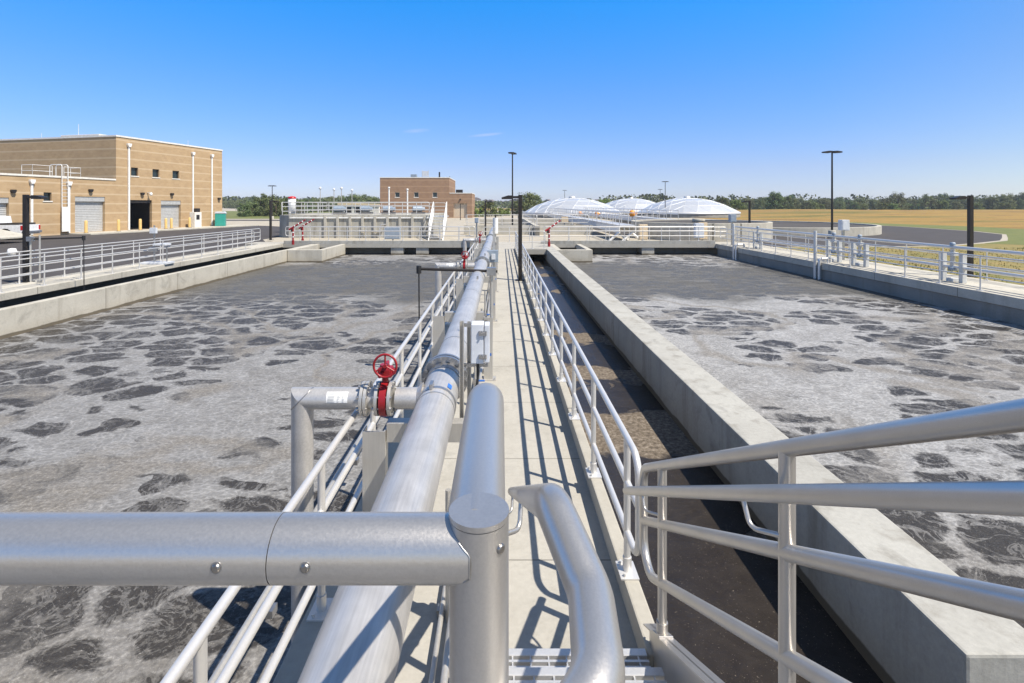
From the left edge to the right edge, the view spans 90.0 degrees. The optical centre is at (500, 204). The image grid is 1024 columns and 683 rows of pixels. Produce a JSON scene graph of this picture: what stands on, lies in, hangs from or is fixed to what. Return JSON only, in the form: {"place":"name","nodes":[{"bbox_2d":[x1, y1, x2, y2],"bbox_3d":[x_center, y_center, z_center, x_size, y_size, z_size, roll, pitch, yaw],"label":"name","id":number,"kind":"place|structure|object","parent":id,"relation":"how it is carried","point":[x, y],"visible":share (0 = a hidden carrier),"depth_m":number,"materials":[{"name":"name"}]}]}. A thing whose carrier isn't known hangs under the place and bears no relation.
{"place":"outdoors","nodes":[
{"label":"outdoors","id":0,"kind":"place"},
{"bbox_2d":[0,252,257,307],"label":"basin wall","id":1,"kind":"structure","parent":0,"point":[25,299],"depth_m":21.26,"materials":[{"name":"concrete"}]},
{"bbox_2d":[0,244,282,300],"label":"walkway","id":2,"kind":"structure","parent":1,"relation":"on","point":[34,287],"depth_m":19.72,"materials":[{"name":"concrete"}]},
{"bbox_2d":[17,195,47,282],"bbox_3d":[-15.810,1.125,17.300,0.800,2.950,0.320,0,0,0],"label":"arm lamp","id":3,"kind":"object","parent":2,"relation":"on","point":[25,218],"visible":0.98,"depth_m":17.23,"materials":[{"name":"brown metal"}]},
{"bbox_2d":[26,236,85,290],"bbox_3d":[-15.020,2.570,17.300,1.940,3.060,0.140,0,0,0],"label":"sensor arm","id":4,"kind":"object","parent":2,"relation":"on","point":[29,239],"visible":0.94,"depth_m":17.28},
{"bbox_2d":[0,231,253,293],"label":"guardrail","id":5,"kind":"object","parent":2,"relation":"on","point":[112,253],"visible":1,"depth_m":19.08,"materials":[{"name":"metal"}]},
{"bbox_2d":[0,228,259,283],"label":"guardrail","id":6,"kind":"object","parent":2,"relation":"on","point":[101,250],"visible":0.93,"depth_m":20.56,"materials":[{"name":"metal"}]},
{"bbox_2d":[140,225,173,264],"bbox_3d":[-15.175,1.750,22.600,1.150,1.700,0.600,0,0,0],"label":"instrument stand","id":7,"kind":"object","parent":2,"relation":"on","point":[153,230],"visible":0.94,"depth_m":22.48,"materials":[{"name":"silver metal"}]},
{"bbox_2d":[0,244,312,339],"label":"channel wall","id":8,"kind":"structure","parent":0,"point":[15,320],"depth_m":16.64,"materials":[{"name":"concrete"}]},
{"bbox_2d":[0,253,471,682],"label":"water","id":9,"kind":"structure","parent":0,"point":[179,401],"depth_m":7.95,"materials":[{"name":"grey liquid"}]},
{"bbox_2d":[287,244,344,262],"bbox_3d":[-11.465,3.810,32.140,2.030,2.380,4.480,0,0,0],"label":"outlet box","id":10,"kind":"object","parent":9,"relation":"on","point":[314,253],"visible":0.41,"depth_m":29.90,"materials":[{"name":"concrete"}]},
{"bbox_2d":[222,211,333,218],"bbox_3d":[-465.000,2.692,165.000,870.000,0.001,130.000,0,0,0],"label":"meadow","id":11,"kind":"structure","parent":0,"point":[231,214],"depth_m":119.86,"materials":[{"name":"plant"}]},
{"bbox_2d":[235,203,251,216],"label":"tree","id":12,"kind":"object","parent":11,"relation":"on","point":[241,208],"visible":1,"depth_m":117.53,"materials":[{"name":"green plant"}]},
{"bbox_2d":[250,194,268,215],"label":"tree","id":13,"kind":"object","parent":11,"relation":"on","point":[261,201],"visible":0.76,"depth_m":123.51,"materials":[{"name":"green plant"}]},
{"bbox_2d":[264,198,286,215],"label":"tree","id":14,"kind":"object","parent":11,"relation":"on","point":[276,211],"visible":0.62,"depth_m":121.92,"materials":[{"name":"green plant"}]},
{"bbox_2d":[380,170,474,217],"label":"brown building","id":15,"kind":"structure","parent":0,"point":[437,191],"depth_m":107.00,"materials":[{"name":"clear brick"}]},
{"bbox_2d":[454,203,466,217],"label":"roller door","id":16,"kind":"structure","parent":15,"relation":"in","point":[456,205],"depth_m":107.36,"materials":[{"name":"metal"}]},
{"bbox_2d":[258,248,717,254],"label":"basin wall","id":17,"kind":"structure","parent":0,"point":[595,250],"depth_m":35.60,"materials":[{"name":"concrete"}]},
{"bbox_2d":[246,242,758,247],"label":"walkway","id":18,"kind":"structure","parent":17,"relation":"on","point":[557,245],"depth_m":34.40,"materials":[{"name":"concrete"}]},
{"bbox_2d":[284,241,473,243],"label":"deck kerb","id":19,"kind":"structure","parent":18,"relation":"on","point":[375,242],"depth_m":34.40,"materials":[{"name":"concrete"}]},
{"bbox_2d":[285,226,474,240],"bbox_3d":[-8.125,1.914,34.470,12.794,0.972,0.120,0,0,0],"label":"guardrail","id":20,"kind":"object","parent":19,"relation":"on","point":[384,235],"visible":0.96,"depth_m":34.45,"materials":[{"name":"metal"}]},
{"bbox_2d":[294,227,469,240],"bbox_3d":[-8.350,2.064,35.900,12.342,1.071,0.120,0,0,0],"label":"guardrail","id":21,"kind":"object","parent":18,"relation":"on","point":[399,231],"visible":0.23,"depth_m":35.88,"materials":[{"name":"metal"}]},
{"bbox_2d":[484,227,726,241],"bbox_3d":[7.300,2.064,35.900,17.042,1.071,0.120,0,0,0],"label":"guardrail","id":22,"kind":"object","parent":18,"relation":"on","point":[629,231],"visible":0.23,"depth_m":35.88,"materials":[{"name":"metal"}]},
{"bbox_2d":[541,241,714,243],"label":"deck kerb","id":23,"kind":"structure","parent":18,"relation":"on","point":[631,242],"depth_m":34.40,"materials":[{"name":"concrete"}]},
{"bbox_2d":[544,226,714,240],"bbox_3d":[8.650,1.914,34.470,11.544,0.972,0.120,0,0,0],"label":"guardrail","id":24,"kind":"object","parent":23,"relation":"on","point":[624,235],"visible":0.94,"depth_m":34.45,"materials":[{"name":"metal"}]},
{"bbox_2d":[6,207,1007,283],"bbox_3d":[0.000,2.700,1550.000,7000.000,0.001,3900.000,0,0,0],"label":"ground","id":25,"kind":"structure","parent":0,"point":[462,222],"depth_m":42.54,"materials":[{"name":"concrete"}]},
{"bbox_2d":[0,226,279,283],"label":"asphalt yard","id":26,"kind":"structure","parent":25,"relation":"on","point":[6,245],"depth_m":34.08,"materials":[{"name":"asphalt"}]},
{"bbox_2d":[0,229,32,238],"bbox_3d":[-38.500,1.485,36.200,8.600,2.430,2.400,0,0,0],"label":"car","id":27,"kind":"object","parent":26,"relation":"on","point":[5,234],"depth_m":36.42,"materials":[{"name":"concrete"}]},
{"bbox_2d":[0,216,41,239],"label":"pickup truck","id":28,"kind":"object","parent":26,"relation":"on","point":[6,223],"visible":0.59,"depth_m":39.93,"materials":[{"name":"white paint"}]},
{"bbox_2d":[0,124,222,235],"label":"tan building","id":29,"kind":"structure","parent":26,"relation":"on","point":[100,182],"depth_m":52.73,"materials":[{"name":"brown brick"}]},
{"bbox_2d":[75,197,103,232],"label":"roller door","id":30,"kind":"structure","parent":29,"relation":"in","point":[90,209],"depth_m":48.89,"materials":[{"name":"metal"}]},
{"bbox_2d":[161,201,179,227],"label":"roller door","id":31,"kind":"structure","parent":29,"relation":"in","point":[169,209],"depth_m":57.65,"materials":[{"name":"metal"}]},
{"bbox_2d":[215,211,225,225],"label":"portable toilet","id":32,"kind":"object","parent":26,"relation":"on","point":[220,218],"visible":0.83,"depth_m":62.49,"materials":[{"name":"teal plastic"}]},
{"bbox_2d":[68,225,258,234],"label":"apron","id":33,"kind":"object","parent":25,"relation":"on","point":[134,231],"visible":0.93,"depth_m":53.13,"materials":[{"name":"concrete"}]},
{"bbox_2d":[190,208,201,226],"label":"pump cabinet","id":34,"kind":"object","parent":33,"relation":"on","point":[196,217],"visible":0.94,"depth_m":59.20,"materials":[{"name":"beige metal"}]},
{"bbox_2d":[269,200,278,239],"bbox_3d":[-16.980,1.125,38.208,0.320,2.950,0.800,0,0,30],"label":"arm lamp","id":35,"kind":"object","parent":25,"relation":"on","point":[270,219],"visible":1,"depth_m":37.96,"materials":[{"name":"brown metal"}]},
{"bbox_2d":[222,196,378,205],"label":"wood","id":36,"kind":"object","parent":25,"relation":"on","point":[232,198],"visible":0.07,"depth_m":446.35,"materials":[{"name":"green plant"}]},
{"bbox_2d":[337,203,379,212],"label":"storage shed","id":37,"kind":"structure","parent":25,"relation":"on","point":[357,211],"depth_m":127.96,"materials":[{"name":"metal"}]},
{"bbox_2d":[280,213,446,237],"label":"concrete tank","id":38,"kind":"object","parent":25,"relation":"on","point":[365,220],"visible":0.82,"depth_m":42.00,"materials":[{"name":"white concrete"}]},
{"bbox_2d":[289,202,429,214],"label":"guardrail","id":39,"kind":"object","parent":38,"relation":"on","point":[360,209],"visible":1,"depth_m":42.09,"materials":[{"name":"metal"}]},
{"bbox_2d":[385,227,400,239],"bbox_3d":[-7.950,2.125,37.593,1.150,0.950,0.314,0,0,0],"label":"control cabinet","id":40,"kind":"object","parent":25,"relation":"on","point":[392,233],"visible":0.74,"depth_m":37.44,"materials":[{"name":"silver metal"}]},
{"bbox_2d":[428,202,447,239],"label":"tank stair","id":41,"kind":"object","parent":25,"relation":"on","point":[445,216],"visible":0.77,"depth_m":40.64,"materials":[{"name":"metal"}]},
{"bbox_2d":[479,200,496,216],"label":"shrub","id":42,"kind":"object","parent":25,"relation":"on","point":[488,206],"visible":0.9,"depth_m":119.54,"materials":[{"name":"green plant"}]},
{"bbox_2d":[475,200,546,207],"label":"wood","id":43,"kind":"object","parent":25,"relation":"on","point":[479,203],"visible":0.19,"depth_m":433.27,"materials":[{"name":"green plant"}]},
{"bbox_2d":[511,192,540,214],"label":"tree","id":44,"kind":"object","parent":25,"relation":"on","point":[528,198],"visible":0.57,"depth_m":133.64,"materials":[{"name":"green plant"}]},
{"bbox_2d":[464,225,592,234],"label":"settling wall","id":45,"kind":"structure","parent":25,"relation":"on","point":[481,228],"depth_m":46.80,"materials":[{"name":"concrete"}]},
{"bbox_2d":[466,215,588,224],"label":"guardrail","id":46,"kind":"object","parent":45,"relation":"on","point":[554,218],"visible":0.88,"depth_m":46.78,"materials":[{"name":"metal"}]},
{"bbox_2d":[480,219,577,223],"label":"settling wall","id":47,"kind":"structure","parent":25,"relation":"on","point":[516,220],"depth_m":71.80,"materials":[{"name":"concrete"}]},
{"bbox_2d":[525,196,620,217],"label":"domed tank","id":48,"kind":"object","parent":25,"relation":"on","point":[570,202],"visible":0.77,"depth_m":108.69,"materials":[{"name":"metal"}]},
{"bbox_2d":[548,208,637,240],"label":"tank bridge","id":49,"kind":"structure","parent":25,"relation":"on","point":[596,222],"depth_m":46.55,"materials":[{"name":"metal"}]},
{"bbox_2d":[606,197,654,214],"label":"domed tank","id":50,"kind":"object","parent":25,"relation":"on","point":[629,203],"visible":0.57,"depth_m":145.45,"materials":[{"name":"metal"}]},
{"bbox_2d":[638,224,647,239],"bbox_3d":[10.150,1.990,36.593,0.600,1.220,0.314,0,0,0],"label":"control cabinet","id":51,"kind":"object","parent":25,"relation":"on","point":[643,233],"visible":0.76,"depth_m":36.44,"materials":[{"name":"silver metal"}]},
{"bbox_2d":[631,219,772,241],"bbox_3d":[16.600,1.920,43.000,11.000,1.560,11.000,0,0,0],"label":"round tank","id":52,"kind":"object","parent":25,"relation":"on","point":[717,224],"visible":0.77,"depth_m":38.62,"materials":[{"name":"concrete"}]},
{"bbox_2d":[637,196,740,217],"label":"domed tank","id":53,"kind":"object","parent":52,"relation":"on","point":[687,206],"visible":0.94,"depth_m":109.30,"materials":[{"name":"metal"}]},
{"bbox_2d":[595,193,1013,209],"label":"wood","id":54,"kind":"object","parent":25,"relation":"on","point":[658,197],"visible":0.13,"depth_m":309.35,"materials":[{"name":"green plant"}]},
{"bbox_2d":[777,227,1023,284],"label":"verge","id":55,"kind":"structure","parent":25,"relation":"on","point":[1011,247],"depth_m":26.80,"materials":[{"name":"green plant"}]},
{"bbox_2d":[850,222,1023,244],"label":"verge","id":56,"kind":"structure","parent":25,"relation":"on","point":[1015,236],"depth_m":56.17,"materials":[{"name":"plant"}]},
{"bbox_2d":[477,244,546,253],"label":"walkway","id":57,"kind":"structure","parent":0,"point":[538,249],"depth_m":30.96,"materials":[{"name":"concrete"}]},
{"bbox_2d":[0,0,1023,284],"label":"sky","id":58,"kind":"structure","parent":0,"point":[593,99],"materials":[{"name":"blue"}]},
{"bbox_2d":[394,249,637,682],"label":"walkway","id":59,"kind":"structure","parent":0,"point":[539,446],"depth_m":4.83,"materials":[{"name":"concrete"}]},
{"bbox_2d":[273,283,466,682],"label":"deck kerb","id":60,"kind":"structure","parent":59,"relation":"on","point":[295,658],"depth_m":2.88,"materials":[{"name":"concrete"}]},
{"bbox_2d":[160,231,482,682],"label":"guardrail","id":61,"kind":"object","parent":60,"relation":"on","point":[195,649],"visible":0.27,"depth_m":2.77,"materials":[{"name":"metal"}]},
{"bbox_2d":[208,243,477,682],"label":"conduit","id":62,"kind":"object","parent":61,"relation":"attached to","point":[236,640],"visible":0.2,"depth_m":2.66,"materials":[{"name":"silver metal"}]},
{"bbox_2d":[362,418,463,511],"bbox_3d":[-0.568,2.090,3.780,0.985,1.021,0.180,0,0,0],"label":"pipe support","id":63,"kind":"object","parent":59,"relation":"on","point":[374,457],"visible":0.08,"depth_m":3.73,"materials":[{"name":"grey concrete"}]},
{"bbox_2d":[297,227,492,682],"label":"air pipe","id":64,"kind":"object","parent":63,"relation":"on","point":[360,636],"visible":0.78,"depth_m":2.25,"materials":[{"name":"silver metal"}]},
{"bbox_2d":[290,353,423,642],"bbox_3d":[-1.037,2.832,3.789,1.030,3.536,0.253,0,0,0],"label":"drop pipe","id":65,"kind":"object","parent":64,"relation":"attached to","point":[385,397],"visible":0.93,"depth_m":3.72,"materials":[{"name":"silver metal"}]},
{"bbox_2d":[435,251,475,315],"bbox_3d":[-1.037,2.832,11.999,1.030,3.536,0.253,0,0,0],"label":"drop pipe","id":66,"kind":"object","parent":64,"relation":"attached to","point":[456,265],"visible":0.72,"depth_m":11.93,"materials":[{"name":"silver metal"}]},
{"bbox_2d":[463,231,486,277],"bbox_3d":[-1.037,2.832,20.799,1.030,3.536,0.253,0,0,0],"label":"drop pipe","id":67,"kind":"object","parent":64,"relation":"attached to","point":[475,240],"visible":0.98,"depth_m":20.73,"materials":[{"name":"silver metal"}]},
{"bbox_2d":[445,488,450,622],"bbox_3d":[-0.287,2.190,3.200,0.155,0.820,0.060,0,0,0],"label":"post","id":68,"kind":"object","parent":59,"relation":"on","point":[447,494],"visible":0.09,"depth_m":3.19,"materials":[{"name":"silver metal"}]},
{"bbox_2d":[416,266,496,318],"bbox_3d":[-0.870,2.650,10.100,1.601,2.900,0.140,0,0,0],"label":"sensor arm","id":69,"kind":"object","parent":59,"relation":"on","point":[491,272],"visible":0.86,"depth_m":10.08},
{"bbox_2d":[428,265,491,682],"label":"conduit","id":70,"kind":"object","parent":59,"relation":"on","point":[440,611],"visible":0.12,"depth_m":3.02,"materials":[{"name":"silver metal"}]},
{"bbox_2d":[433,311,495,380],"bbox_3d":[-0.568,2.090,7.650,0.985,1.021,0.180,0,0,0],"label":"pipe support","id":71,"kind":"object","parent":59,"relation":"on","point":[439,329],"visible":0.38,"depth_m":7.60,"materials":[{"name":"silver metal"}]},
{"bbox_2d":[440,295,489,682],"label":"conduit","id":72,"kind":"object","parent":59,"relation":"on","point":[444,677],"visible":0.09,"depth_m":2.84,"materials":[{"name":"silver metal"}]},
{"bbox_2d":[460,321,489,417],"bbox_3d":[-0.206,1.745,3.920,0.236,1.710,0.220,0,0,0],"label":"junction box","id":73,"kind":"object","parent":59,"relation":"on","point":[478,344],"visible":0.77,"depth_m":3.92,"materials":[{"name":"silver metal"}]},
{"bbox_2d":[484,322,489,362],"bbox_3d":[-0.107,1.058,3.960,0.038,0.285,0.130,0,0,0],"label":"box door","id":74,"kind":"structure","parent":73,"relation":"in","point":[487,324],"depth_m":3.89,"materials":[{"name":"metal"}]},
{"bbox_2d":[456,276,497,321],"bbox_3d":[-0.568,2.090,11.500,0.985,1.021,0.180,0,0,0],"label":"pipe support","id":75,"kind":"object","parent":59,"relation":"on","point":[460,287],"visible":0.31,"depth_m":11.45,"materials":[{"name":"silver metal"}]},
{"bbox_2d":[488,228,497,279],"bbox_3d":[-0.230,1.625,14.545,0.300,1.950,0.230,0,0,0],"label":"junction box","id":76,"kind":"object","parent":59,"relation":"on","point":[493,255],"visible":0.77,"depth_m":14.46,"materials":[{"name":"silver metal"}]},
{"bbox_2d":[502,195,523,280],"bbox_3d":[0.420,1.125,17.650,0.800,2.950,0.320,0,0,0],"label":"arm lamp","id":77,"kind":"object","parent":59,"relation":"on","point":[519,197],"visible":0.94,"depth_m":17.59,"materials":[{"name":"brown metal"}]},
{"bbox_2d":[515,248,654,666],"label":"deck kerb","id":78,"kind":"structure","parent":59,"relation":"on","point":[636,606],"depth_m":4.00,"materials":[{"name":"concrete"}]},
{"bbox_2d":[515,231,641,580],"bbox_3d":[0.840,1.984,16.560,0.120,0.912,26.925,0,0,0],"label":"guardrail","id":79,"kind":"object","parent":78,"relation":"on","point":[626,568],"visible":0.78,"depth_m":4.57,"materials":[{"name":"metal"}]},
{"bbox_2d":[509,624,724,682],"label":"stair","id":80,"kind":"object","parent":59,"relation":"on","point":[675,661],"visible":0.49,"depth_m":2.51,"materials":[{"name":"metal"}]},
{"bbox_2d":[448,382,624,682],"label":"stair railing","id":81,"kind":"object","parent":80,"relation":"on","point":[597,655],"visible":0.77,"depth_m":0.50,"materials":[{"name":"metal"}]},
{"bbox_2d":[623,398,1023,682],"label":"stair railing","id":82,"kind":"object","parent":80,"relation":"on","point":[787,493],"visible":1,"depth_m":1.25,"materials":[{"name":"metal"}]},
{"bbox_2d":[525,254,882,682],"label":"channel water","id":83,"kind":"structure","parent":0,"point":[741,585],"depth_m":4.92,"materials":[{"name":"brown liquid"}]},
{"bbox_2d":[541,244,1023,682],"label":"channel wall","id":84,"kind":"structure","parent":0,"point":[894,636],"depth_m":4.19,"materials":[{"name":"concrete"}]},
{"bbox_2d":[573,253,1023,627],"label":"water","id":85,"kind":"structure","parent":0,"point":[790,354],"depth_m":10.92,"materials":[{"name":"grey liquid"}]},
{"bbox_2d":[550,244,592,262],"bbox_3d":[4.295,3.810,32.140,2.110,2.380,4.480,0,0,0],"label":"outlet box","id":86,"kind":"object","parent":85,"relation":"on","point":[580,253],"visible":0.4,"depth_m":29.90,"materials":[{"name":"concrete"}]},
{"bbox_2d":[611,221,1001,246],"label":"road","id":87,"kind":"structure","parent":0,"point":[930,235],"depth_m":42.47,"materials":[{"name":"asphalt"}]},
{"bbox_2d":[584,208,678,220],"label":"tank bridge","id":88,"kind":"structure","parent":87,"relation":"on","point":[641,217],"depth_m":65.94,"materials":[{"name":"metal"}]},
{"bbox_2d":[752,220,881,236],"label":"round tank","id":89,"kind":"object","parent":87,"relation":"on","point":[856,229],"visible":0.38,"depth_m":45.42,"materials":[{"name":"concrete"}]},
{"bbox_2d":[822,151,842,237],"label":"tall lamp","id":90,"kind":"object","parent":87,"relation":"on","point":[831,230],"visible":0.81,"depth_m":41.53,"materials":[{"name":"brown metal"}]},
{"bbox_2d":[701,209,1023,222],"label":"bank","id":91,"kind":"structure","parent":0,"point":[944,216],"depth_m":107.27,"materials":[{"name":"yellow plant"}]},
{"bbox_2d":[708,218,1023,228],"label":"dry field","id":92,"kind":"structure","parent":0,"point":[1009,225],"depth_m":70.68,"materials":[{"name":"yellow plant"}]},
{"bbox_2d":[764,191,785,208],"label":"tree","id":93,"kind":"object","parent":92,"relation":"on","point":[773,197],"visible":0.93,"depth_m":189.25,"materials":[{"name":"green plant"}]},
{"bbox_2d":[889,191,909,209],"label":"tree","id":94,"kind":"object","parent":92,"relation":"on","point":[900,197],"visible":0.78,"depth_m":223.90,"materials":[{"name":"green plant"}]},
{"bbox_2d":[916,193,937,209],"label":"tree","id":95,"kind":"object","parent":92,"relation":"on","point":[922,201],"visible":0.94,"depth_m":227.59,"materials":[{"name":"green plant"}]},
{"bbox_2d":[983,197,1000,209],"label":"tree","id":96,"kind":"object","parent":92,"relation":"on","point":[989,204],"visible":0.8,"depth_m":223.65,"materials":[{"name":"green plant"}]},
{"bbox_2d":[718,249,1023,325],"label":"basin wall","id":97,"kind":"structure","parent":0,"point":[995,311],"depth_m":18.35,"materials":[{"name":"concrete"}]},
{"bbox_2d":[716,244,1023,309],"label":"walkway","id":98,"kind":"structure","parent":97,"relation":"on","point":[1003,294],"depth_m":18.88,"materials":[{"name":"concrete"}]},
{"bbox_2d":[732,224,744,259],"bbox_3d":[14.605,2.690,31.455,0.630,3.020,0.430,0,0,0],"label":"basin drop pipe","id":99,"kind":"object","parent":98,"relation":"attached to","point":[734,251],"visible":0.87,"depth_m":31.54,"materials":[{"name":"metal"}]},
{"bbox_2d":[813,231,831,279],"bbox_3d":[14.605,2.690,23.255,0.630,3.020,0.430,0,0,0],"label":"basin drop pipe","id":100,"kind":"object","parent":98,"relation":"attached to","point":[815,257],"visible":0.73,"depth_m":23.34,"materials":[{"name":"metal"}]},
{"bbox_2d":[826,232,841,261],"bbox_3d":[15.350,1.930,23.600,0.260,1.340,0.910,0,0,0],"label":"pipe stand","id":101,"kind":"object","parent":98,"relation":"on","point":[839,258],"visible":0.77,"depth_m":23.48,"materials":[{"name":"silver metal"}]},
{"bbox_2d":[838,220,849,259],"bbox_3d":[16.200,1.650,24.193,0.360,1.900,0.314,0,0,0],"label":"control cabinet","id":102,"kind":"object","parent":98,"relation":"on","point":[843,226],"visible":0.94,"depth_m":24.16,"materials":[{"name":"silver metal"}]},
{"bbox_2d":[851,234,868,266],"bbox_3d":[15.350,1.930,21.900,0.260,1.340,0.910,0,0,0],"label":"pipe stand","id":103,"kind":"object","parent":98,"relation":"on","point":[865,263],"visible":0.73,"depth_m":21.84,"materials":[{"name":"silver metal"}]},
{"bbox_2d":[720,228,1023,290],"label":"guardrail","id":104,"kind":"object","parent":98,"relation":"on","point":[905,265],"visible":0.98,"depth_m":18.83,"materials":[{"name":"metal"}]},
{"bbox_2d":[735,226,1023,277],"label":"air header","id":105,"kind":"object","parent":98,"relation":"on","point":[941,246],"visible":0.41,"depth_m":19.19,"materials":[{"name":"metal"}]},
{"bbox_2d":[754,230,1023,280],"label":"guardrail","id":106,"kind":"object","parent":98,"relation":"on","point":[986,258],"visible":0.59,"depth_m":20.77,"materials":[{"name":"metal"}]},
{"bbox_2d":[940,242,966,282],"bbox_3d":[15.350,1.930,17.400,0.260,1.340,0.910,0,0,0],"label":"pipe stand","id":107,"kind":"object","parent":98,"relation":"on","point":[961,278],"visible":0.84,"depth_m":17.33,"materials":[{"name":"silver metal"}]},
{"bbox_2d":[950,195,974,276],"bbox_3d":[16.810,1.125,18.600,0.800,2.950,0.320,0,0,0],"label":"arm lamp","id":108,"kind":"object","parent":98,"relation":"on","point":[970,221],"visible":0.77,"depth_m":18.54,"materials":[{"name":"brown metal"}]},
{"bbox_3d":[-0.375,2.127,-0.680,3.090,1.647,2.160,0,0,0],"label":"platform","id":109,"kind":"object","parent":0,"visible":0},
{"bbox_2d":[0,492,508,682],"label":"platform railing","id":110,"kind":"object","parent":109,"relation":"on","point":[460,548],"visible":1,"depth_m":0.37,"materials":[{"name":"metal"}]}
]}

